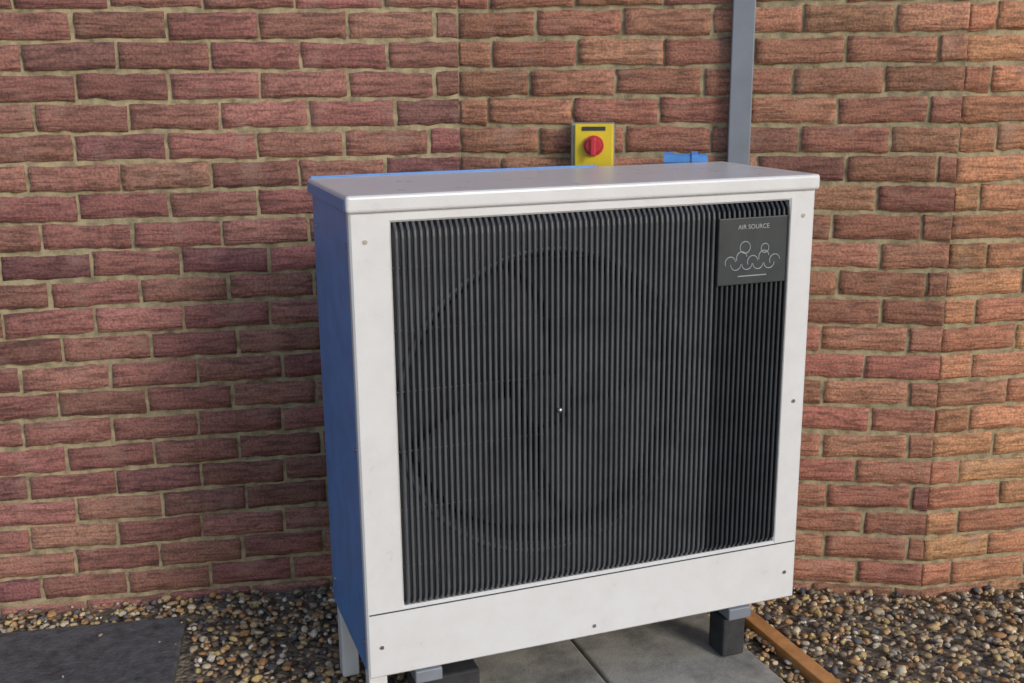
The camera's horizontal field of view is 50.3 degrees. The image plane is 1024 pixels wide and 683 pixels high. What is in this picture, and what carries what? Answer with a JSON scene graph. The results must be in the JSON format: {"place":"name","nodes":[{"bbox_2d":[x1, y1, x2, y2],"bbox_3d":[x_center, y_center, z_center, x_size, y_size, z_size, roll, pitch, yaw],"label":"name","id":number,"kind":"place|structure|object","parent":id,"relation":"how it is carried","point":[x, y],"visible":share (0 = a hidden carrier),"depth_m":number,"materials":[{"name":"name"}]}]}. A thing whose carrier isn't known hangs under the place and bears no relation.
{"place":"outdoors","nodes":[
{"label":"outdoors","id":0,"kind":"place"},
{"bbox_2d":[0,616,186,682],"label":"dark paving","id":1,"kind":"structure","parent":0,"point":[128,652],"depth_m":2.76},
{"bbox_2d":[0,582,1023,682],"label":"ground","id":2,"kind":"structure","parent":0,"point":[186,673],"depth_m":2.84,"materials":[{"name":"gravel"}]},
{"bbox_2d":[0,0,460,616],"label":"bricks","id":3,"kind":"object","parent":2,"relation":"on","point":[52,26],"visible":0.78,"depth_m":2.87,"materials":[{"name":"red brick"}]},
{"bbox_2d":[0,0,460,614],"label":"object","id":4,"kind":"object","parent":2,"relation":"on","point":[170,100],"depth_m":2.87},
{"bbox_2d":[337,606,386,682],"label":"support legs","id":5,"kind":"object","parent":2,"relation":"on","point":[349,658],"visible":0.44,"depth_m":2.64,"materials":[{"name":"white metal"}]},
{"bbox_2d":[312,195,366,669],"bbox_3d":[-0.371,0.190,2.383,0.012,0.986,0.378,-6,15,-19],"label":"blue side panel","id":6,"kind":"object","parent":5,"relation":"on","point":[332,268],"visible":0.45,"depth_m":2.36,"materials":[{"name":"blue metal"}]},
{"bbox_2d":[473,613,784,682],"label":"concrete slab","id":7,"kind":"structure","parent":2,"relation":"on","point":[679,650],"depth_m":2.63,"materials":[{"name":"grey concrete"}]},
{"bbox_2d":[407,611,744,682],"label":"rubber feet","id":8,"kind":"object","parent":7,"relation":"on","point":[726,636],"visible":0.32,"depth_m":2.62,"materials":[{"name":"black rubber"}]},
{"bbox_2d":[410,604,750,682],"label":"foot rails","id":9,"kind":"object","parent":8,"relation":"on","point":[435,672],"visible":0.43,"depth_m":2.36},
{"bbox_2d":[346,189,814,678],"bbox_3d":[0.183,0.187,2.373,1.050,0.986,0.021,-6,15,-19],"label":"front panel","id":10,"kind":"object","parent":9,"relation":"on","point":[432,636],"visible":0.96,"depth_m":2.37,"materials":[{"name":"white metal"}]},
{"bbox_2d":[390,205,705,601],"bbox_3d":[0.069,0.124,2.393,0.740,0.860,0.075,-6,15,-19],"label":"fan orifice plate","id":11,"kind":"object","parent":10,"relation":"attached to","point":[397,373],"visible":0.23,"depth_m":2.34,"materials":[{"name":"black metal"}]},
{"bbox_2d":[397,245,690,552],"bbox_3d":[0.083,0.133,2.356,0.688,0.688,0.013,-6,15,-19],"label":"fan ring","id":12,"kind":"object","parent":11,"relation":"attached to","point":[398,418],"visible":0.26,"depth_m":2.29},
{"bbox_2d":[392,204,715,604],"bbox_3d":[0.105,0.130,2.324,0.717,0.822,0.032,-6,15,-19],"label":"front grille","id":13,"kind":"object","parent":10,"relation":"attached to","point":[699,331],"visible":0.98,"depth_m":2.31,"materials":[{"name":"metal"}]},
{"bbox_2d":[315,213,804,649],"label":"screws","id":14,"kind":"object","parent":10,"relation":"attached to","point":[365,243],"visible":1,"depth_m":2.37,"materials":[{"name":"metal"}]},
{"bbox_2d":[308,161,819,213],"bbox_3d":[0.113,-0.350,2.424,1.062,0.034,0.416,-6,15,-19],"label":"lid","id":15,"kind":"object","parent":10,"relation":"on","point":[392,193],"visible":0.93,"depth_m":2.30,"materials":[{"name":"white metal"}]},
{"bbox_2d":[307,165,595,211],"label":"lid blue trim","id":16,"kind":"structure","parent":15,"relation":"attached to","point":[329,198],"depth_m":2.47,"materials":[{"name":"metal"}]},
{"bbox_2d":[369,540,794,616],"bbox_3d":[0.190,0.525,2.445,1.038,0.002,0.002,-6,15,-19],"label":"cover seam","id":17,"kind":"object","parent":10,"relation":"attached to","point":[576,579],"visible":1,"depth_m":2.42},
{"bbox_2d":[699,200,784,547],"bbox_3d":[0.536,0.091,2.510,0.218,0.860,0.010,-6,15,-19],"label":"panel","id":18,"kind":"object","parent":10,"relation":"attached to","point":[729,391],"depth_m":2.50,"materials":[{"name":"plastic"}]},
{"bbox_2d":[702,200,789,551],"bbox_3d":[0.528,0.089,2.475,0.186,0.822,0.032,-6,15,-19],"label":"service grille","id":19,"kind":"object","parent":10,"relation":"attached to","point":[742,317],"visible":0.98,"depth_m":2.47,"materials":[{"name":"metal"}]},
{"bbox_2d":[716,215,787,285],"bbox_3d":[0.524,-0.199,2.383,0.172,0.147,0.005,-6,15,-19],"label":"badge plate","id":20,"kind":"object","parent":19,"relation":"attached to","point":[732,237],"visible":1,"depth_m":2.38,"materials":[{"name":"grey metal"}]},
{"bbox_2d":[724,241,779,276],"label":"badge symbols","id":21,"kind":"object","parent":20,"relation":"attached to","point":[749,257],"visible":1,"depth_m":2.38,"materials":[{"name":"grey paint"}]},
{"bbox_2d":[738,223,768,229],"bbox_3d":[0.525,-0.250,2.368,0.078,0.010,0.001,-6,15,-19],"label":"badge text","id":22,"kind":"object","parent":20,"relation":"attached to","point":[754,225],"visible":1,"depth_m":2.37},
{"bbox_3d":[0.121,0.608,2.664,1.020,0.030,0.362,-6,15,-19],"label":"base pan","id":23,"kind":"object","parent":9,"relation":"on","visible":0},
{"bbox_2d":[404,254,661,528],"bbox_3d":[0.018,0.149,2.481,0.760,0.930,0.030,-6,15,-19],"label":"coil","id":24,"kind":"object","parent":23,"relation":"on","point":[417,424],"depth_m":2.43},
{"bbox_2d":[696,206,708,509],"bbox_3d":[0.051,0.102,2.722,1.020,0.986,0.011,-6,15,-19],"label":"back panel","id":25,"kind":"object","parent":23,"relation":"on","point":[701,356],"depth_m":2.87,"materials":[{"name":"black metal"}]},
{"bbox_2d":[458,0,970,595],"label":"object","id":26,"kind":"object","parent":2,"relation":"on","point":[846,156],"visible":0.11,"depth_m":2.84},
{"bbox_2d":[459,0,969,597],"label":"bricks","id":27,"kind":"object","parent":2,"relation":"on","point":[941,16],"visible":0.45,"depth_m":2.83,"materials":[{"name":"red brick"}]},
{"bbox_2d":[571,122,614,166],"bbox_3d":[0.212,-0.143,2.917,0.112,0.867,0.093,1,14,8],"label":"isolator switch","id":28,"kind":"object","parent":27,"relation":"attached to","point":[592,143],"visible":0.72,"depth_m":2.81,"materials":[{"name":"yellow plastic"}]},
{"bbox_2d":[664,151,707,163],"bbox_3d":[0.449,-0.201,2.874,0.110,0.595,0.084,1,14,8],"label":"pipe fitting","id":29,"kind":"object","parent":27,"relation":"attached to","point":[672,157],"visible":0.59,"depth_m":2.78,"materials":[{"name":"blue plastic"}]},
{"bbox_2d":[727,0,755,164],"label":"cable trunking","id":30,"kind":"object","parent":27,"relation":"attached to","point":[741,74],"visible":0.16,"depth_m":2.75,"materials":[{"name":"grey plastic"}]},
{"bbox_2d":[744,609,840,682],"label":"timber batten","id":31,"kind":"object","parent":2,"relation":"on","point":[807,667],"visible":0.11,"depth_m":2.71,"materials":[{"name":"brown wood"}]},
{"bbox_2d":[919,0,1023,595],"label":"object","id":32,"kind":"object","parent":2,"relation":"on","point":[995,31],"depth_m":2.89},
{"bbox_2d":[920,0,1023,597],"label":"bricks","id":33,"kind":"object","parent":2,"relation":"on","point":[990,108],"visible":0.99,"depth_m":2.89,"materials":[{"name":"red brick"}]},
{"bbox_2d":[404,258,656,523],"bbox_3d":[0.061,0.119,2.413,0.610,0.610,0.092,-6,15,-19],"label":"fan","id":34,"kind":"object","parent":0,"point":[416,392],"visible":0.27,"depth_m":2.39}
]}

